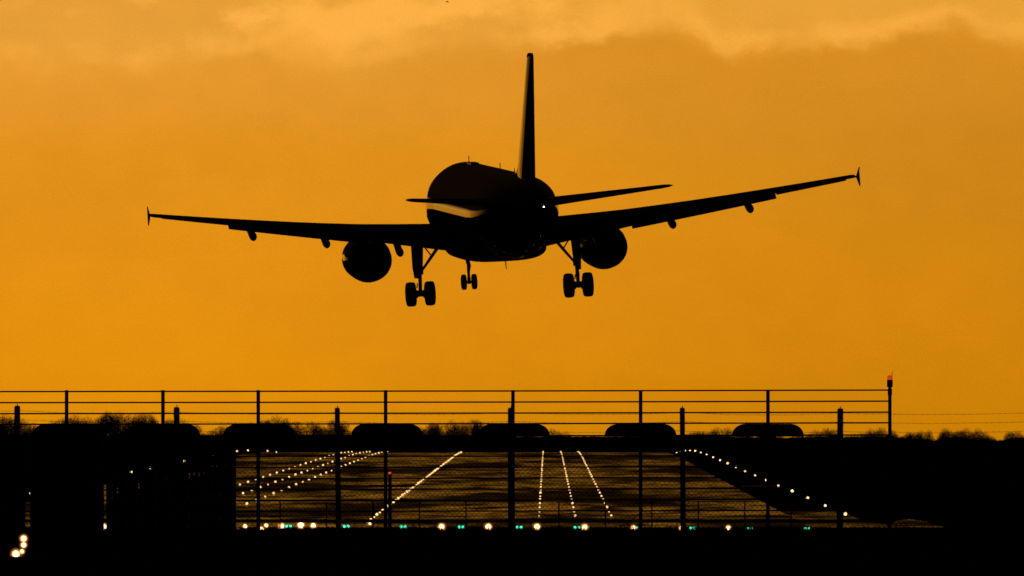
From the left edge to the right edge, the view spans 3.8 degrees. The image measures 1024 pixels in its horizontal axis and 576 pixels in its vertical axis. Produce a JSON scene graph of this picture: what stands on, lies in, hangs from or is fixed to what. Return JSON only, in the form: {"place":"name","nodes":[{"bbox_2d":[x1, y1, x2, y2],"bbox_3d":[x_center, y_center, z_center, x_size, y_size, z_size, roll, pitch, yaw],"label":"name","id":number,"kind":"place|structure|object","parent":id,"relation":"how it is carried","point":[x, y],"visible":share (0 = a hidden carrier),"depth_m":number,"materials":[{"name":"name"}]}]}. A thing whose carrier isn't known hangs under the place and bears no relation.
{"place":"outdoors","nodes":[
{"label":"outdoors","id":0,"kind":"place"},
{"bbox_2d":[370,472,416,530],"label":"monitor post","id":1,"kind":"object","parent":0,"point":[390,495],"visible":0.73,"depth_m":499.92,"materials":[{"name":"metal"}]},
{"bbox_2d":[147,53,860,306],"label":"airliner","id":2,"kind":"object","parent":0,"point":[476,212],"visible":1,"depth_m":733.77,"materials":[{"name":"paint"}]},
{"bbox_2d":[0,524,1022,536],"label":"grass","id":3,"kind":"structure","parent":0,"point":[584,530],"depth_m":270.96,"materials":[{"name":"black plant"}]},
{"bbox_2d":[0,453,1023,575],"bbox_3d":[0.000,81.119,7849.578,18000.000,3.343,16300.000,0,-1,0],"label":"ground","id":4,"kind":"structure","parent":0,"point":[450,553],"depth_m":235.27,"materials":[{"name":"black plant"}]},
{"bbox_2d":[0,415,12,434],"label":"bare tree","id":5,"kind":"object","parent":4,"relation":"on","point":[5,426],"visible":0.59,"depth_m":2318.19,"materials":[{"name":"black plant"}]},
{"bbox_2d":[0,414,23,435],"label":"bare tree","id":6,"kind":"object","parent":4,"relation":"on","point":[11,432],"visible":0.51,"depth_m":2328.24,"materials":[{"name":"black plant"}]},
{"bbox_2d":[21,536,25,555],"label":"approach light","id":7,"kind":"object","parent":4,"relation":"on","point":[23,538],"visible":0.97,"depth_m":215.00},
{"bbox_2d":[20,418,29,435],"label":"bare tree","id":8,"kind":"object","parent":4,"relation":"on","point":[24,428],"visible":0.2,"depth_m":2345.02,"materials":[{"name":"black plant"}]},
{"bbox_2d":[21,423,40,451],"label":"bare tree","id":9,"kind":"object","parent":4,"relation":"on","point":[27,433],"visible":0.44,"depth_m":2305.39,"materials":[{"name":"black plant"}]},
{"bbox_2d":[69,416,84,422],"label":"bare tree","id":10,"kind":"object","parent":4,"relation":"on","point":[76,420],"visible":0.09,"depth_m":2358.80,"materials":[{"name":"black plant"}]},
{"bbox_2d":[81,417,93,422],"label":"bare tree","id":11,"kind":"object","parent":4,"relation":"on","point":[86,421],"visible":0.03,"depth_m":2346.45,"materials":[{"name":"black plant"}]},
{"bbox_2d":[95,412,122,435],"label":"bare tree","id":12,"kind":"object","parent":4,"relation":"on","point":[111,427],"visible":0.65,"depth_m":2338.43,"materials":[{"name":"black plant"}]},
{"bbox_2d":[99,411,130,433],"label":"bare tree","id":13,"kind":"object","parent":4,"relation":"on","point":[121,416],"visible":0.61,"depth_m":2348.43,"materials":[{"name":"black plant"}]},
{"bbox_2d":[120,414,138,432],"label":"bare tree","id":14,"kind":"object","parent":4,"relation":"on","point":[130,420],"visible":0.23,"depth_m":2353.99,"materials":[{"name":"black plant"}]},
{"bbox_2d":[125,414,146,432],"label":"bare tree","id":15,"kind":"object","parent":4,"relation":"on","point":[139,421],"visible":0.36,"depth_m":2324.10,"materials":[{"name":"black plant"}]},
{"bbox_2d":[138,412,155,422],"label":"bare tree","id":16,"kind":"object","parent":4,"relation":"on","point":[145,418],"visible":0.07,"depth_m":2360.99,"materials":[{"name":"black plant"}]},
{"bbox_2d":[148,414,159,422],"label":"bare tree","id":17,"kind":"object","parent":4,"relation":"on","point":[150,419],"visible":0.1,"depth_m":2351.58,"materials":[{"name":"black plant"}]},
{"bbox_2d":[106,447,235,529],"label":"slatted screen","id":18,"kind":"object","parent":4,"relation":"on","point":[153,494],"visible":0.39,"depth_m":469.95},
{"bbox_2d":[194,425,205,434],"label":"bare tree","id":19,"kind":"object","parent":4,"relation":"on","point":[198,428],"visible":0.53,"depth_m":2333.52,"materials":[{"name":"black plant"}]},
{"bbox_2d":[204,426,227,434],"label":"bare tree","id":20,"kind":"object","parent":4,"relation":"on","point":[221,430],"visible":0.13,"depth_m":2362.07,"materials":[{"name":"black plant"}]},
{"bbox_2d":[267,416,284,422],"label":"bare tree","id":21,"kind":"object","parent":4,"relation":"on","point":[277,421],"visible":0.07,"depth_m":2345.43,"materials":[{"name":"black plant"}]},
{"bbox_2d":[292,421,309,434],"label":"bare tree","id":22,"kind":"object","parent":4,"relation":"on","point":[299,432],"visible":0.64,"depth_m":2327.12,"materials":[{"name":"black plant"}]},
{"bbox_2d":[305,420,329,434],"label":"bare tree","id":23,"kind":"object","parent":4,"relation":"on","point":[312,430],"visible":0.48,"depth_m":2342.59,"materials":[{"name":"black plant"}]},
{"bbox_2d":[325,418,348,434],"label":"bare tree","id":24,"kind":"object","parent":4,"relation":"on","point":[332,431],"visible":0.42,"depth_m":2349.27,"materials":[{"name":"black plant"}]},
{"bbox_2d":[340,420,351,434],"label":"bare tree","id":25,"kind":"object","parent":4,"relation":"on","point":[346,426],"visible":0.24,"depth_m":2360.36,"materials":[{"name":"black plant"}]},
{"bbox_2d":[25,452,807,526],"bbox_3d":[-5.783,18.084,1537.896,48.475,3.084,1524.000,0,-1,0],"label":"runway","id":26,"kind":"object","parent":4,"relation":"on","point":[482,494],"visible":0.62,"depth_m":1048.89,"materials":[{"name":"black asphalt"}]},
{"bbox_2d":[421,425,440,434],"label":"bare tree","id":27,"kind":"object","parent":4,"relation":"on","point":[428,429],"visible":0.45,"depth_m":2363.64,"materials":[{"name":"black plant"}]},
{"bbox_2d":[426,425,449,434],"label":"bare tree","id":28,"kind":"object","parent":4,"relation":"on","point":[437,429],"visible":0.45,"depth_m":2350.89,"materials":[{"name":"black plant"}]},
{"bbox_2d":[0,375,892,529],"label":"antenna array","id":29,"kind":"object","parent":4,"relation":"on","point":[640,429],"visible":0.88,"depth_m":449.97,"materials":[{"name":"metal"}]},
{"bbox_2d":[446,419,460,434],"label":"bare tree","id":30,"kind":"object","parent":4,"relation":"on","point":[453,430],"visible":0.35,"depth_m":2358.61,"materials":[{"name":"black plant"}]},
{"bbox_2d":[455,421,469,434],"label":"bare tree","id":31,"kind":"object","parent":4,"relation":"on","point":[459,431],"visible":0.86,"depth_m":2323.06,"materials":[{"name":"black plant"}]},
{"bbox_2d":[463,419,479,434],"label":"bare tree","id":32,"kind":"object","parent":4,"relation":"on","point":[470,427],"visible":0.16,"depth_m":2360.39,"materials":[{"name":"black plant"}]},
{"bbox_2d":[469,421,494,451],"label":"bare tree","id":33,"kind":"object","parent":4,"relation":"on","point":[476,428],"visible":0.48,"depth_m":2310.47,"materials":[{"name":"black plant"}]},
{"bbox_2d":[0,404,1023,530],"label":"perimeter fence","id":34,"kind":"object","parent":4,"relation":"on","point":[510,488],"visible":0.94,"depth_m":278.04,"materials":[{"name":"metal"}]},
{"bbox_2d":[0,432,1023,452],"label":"hedge","id":35,"kind":"object","parent":4,"relation":"on","point":[917,443],"visible":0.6,"depth_m":2313.08,"materials":[{"name":"black plant"}]},
{"bbox_2d":[237,501,850,529],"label":"fence","id":36,"kind":"object","parent":4,"relation":"on","point":[791,516],"visible":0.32,"depth_m":519.95,"materials":[{"name":"metal"}]},
{"bbox_2d":[549,429,562,436],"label":"bare tree","id":37,"kind":"object","parent":4,"relation":"on","point":[551,432],"visible":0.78,"depth_m":2324.01,"materials":[{"name":"black plant"}]},
{"bbox_2d":[706,426,721,434],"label":"bare tree","id":38,"kind":"object","parent":4,"relation":"on","point":[716,432],"visible":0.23,"depth_m":2337.59,"materials":[{"name":"black plant"}]},
{"bbox_2d":[721,427,732,436],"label":"bare tree","id":39,"kind":"object","parent":4,"relation":"on","point":[727,431],"visible":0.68,"depth_m":2324.90,"materials":[{"name":"black plant"}]},
{"bbox_2d":[803,430,826,452],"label":"bare tree","id":40,"kind":"object","parent":4,"relation":"on","point":[815,438],"visible":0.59,"depth_m":2307.31,"materials":[{"name":"black plant"}]},
{"bbox_2d":[821,428,833,436],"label":"bare tree","id":41,"kind":"object","parent":4,"relation":"on","point":[825,432],"visible":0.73,"depth_m":2324.94,"materials":[{"name":"black plant"}]},
{"bbox_2d":[865,429,878,437],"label":"bare tree","id":42,"kind":"object","parent":4,"relation":"on","point":[871,432],"visible":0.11,"depth_m":2341.01,"materials":[{"name":"black plant"}]},
{"bbox_2d":[875,428,886,436],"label":"bare tree","id":43,"kind":"object","parent":4,"relation":"on","point":[880,431],"visible":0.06,"depth_m":2365.86,"materials":[{"name":"black plant"}]},
{"bbox_2d":[899,433,912,438],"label":"bare tree","id":44,"kind":"object","parent":4,"relation":"on","point":[910,435],"visible":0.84,"depth_m":2319.72,"materials":[{"name":"black plant"}]},
{"bbox_2d":[892,519,941,526],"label":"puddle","id":45,"kind":"object","parent":4,"relation":"on","point":[918,523],"visible":0.6,"depth_m":799.55,"materials":[{"name":"brown liquid"}]},
{"bbox_2d":[914,430,924,438],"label":"bare tree","id":46,"kind":"object","parent":4,"relation":"on","point":[920,435],"visible":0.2,"depth_m":2340.35,"materials":[{"name":"black plant"}]},
{"bbox_2d":[924,430,933,439],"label":"bare tree","id":47,"kind":"object","parent":4,"relation":"on","point":[929,437],"visible":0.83,"depth_m":2331.74,"materials":[{"name":"black plant"}]},
{"bbox_2d":[936,432,950,452],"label":"bare tree","id":48,"kind":"object","parent":4,"relation":"on","point":[943,442],"visible":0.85,"depth_m":2305.99,"materials":[{"name":"black plant"}]},
{"bbox_2d":[939,428,955,437],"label":"bare tree","id":49,"kind":"object","parent":4,"relation":"on","point":[947,433],"visible":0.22,"depth_m":2345.47,"materials":[{"name":"black plant"}]},
{"bbox_2d":[953,429,964,437],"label":"bare tree","id":50,"kind":"object","parent":4,"relation":"on","point":[958,433],"visible":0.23,"depth_m":2344.93,"materials":[{"name":"black plant"}]},
{"bbox_2d":[961,427,975,438],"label":"bare tree","id":51,"kind":"object","parent":4,"relation":"on","point":[969,435],"visible":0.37,"depth_m":2348.51,"materials":[{"name":"black plant"}]},
{"bbox_2d":[972,430,980,438],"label":"bare tree","id":52,"kind":"object","parent":4,"relation":"on","point":[976,435],"visible":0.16,"depth_m":2350.63,"materials":[{"name":"black plant"}]},
{"bbox_2d":[973,432,990,452],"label":"bare tree","id":53,"kind":"object","parent":4,"relation":"on","point":[983,437],"visible":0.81,"depth_m":2306.24,"materials":[{"name":"black plant"}]},
{"bbox_2d":[1003,431,1014,439],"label":"bare tree","id":54,"kind":"object","parent":4,"relation":"on","point":[1009,434],"visible":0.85,"depth_m":2320.59,"materials":[{"name":"black plant"}]},
{"bbox_2d":[1012,430,1023,437],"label":"bare tree","id":55,"kind":"object","parent":4,"relation":"on","point":[1018,434],"visible":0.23,"depth_m":2343.22,"materials":[{"name":"black plant"}]},
{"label":"equipment cabin","id":56,"kind":"object","parent":4,"relation":"on","visible":0},
{"bbox_2d":[59,479,86,529],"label":"door","id":57,"kind":"structure","parent":56,"relation":"in","point":[72,496],"depth_m":469.91,"materials":[{"name":"metal"}]},
{"bbox_2d":[0,0,1023,440],"label":"sky","id":58,"kind":"structure","parent":0,"point":[311,111],"materials":[{"name":"orange"}]},
{"bbox_2d":[783,509,886,526],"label":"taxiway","id":59,"kind":"structure","parent":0,"point":[832,513],"depth_m":836.01,"materials":[{"name":"black asphalt"}]}
]}

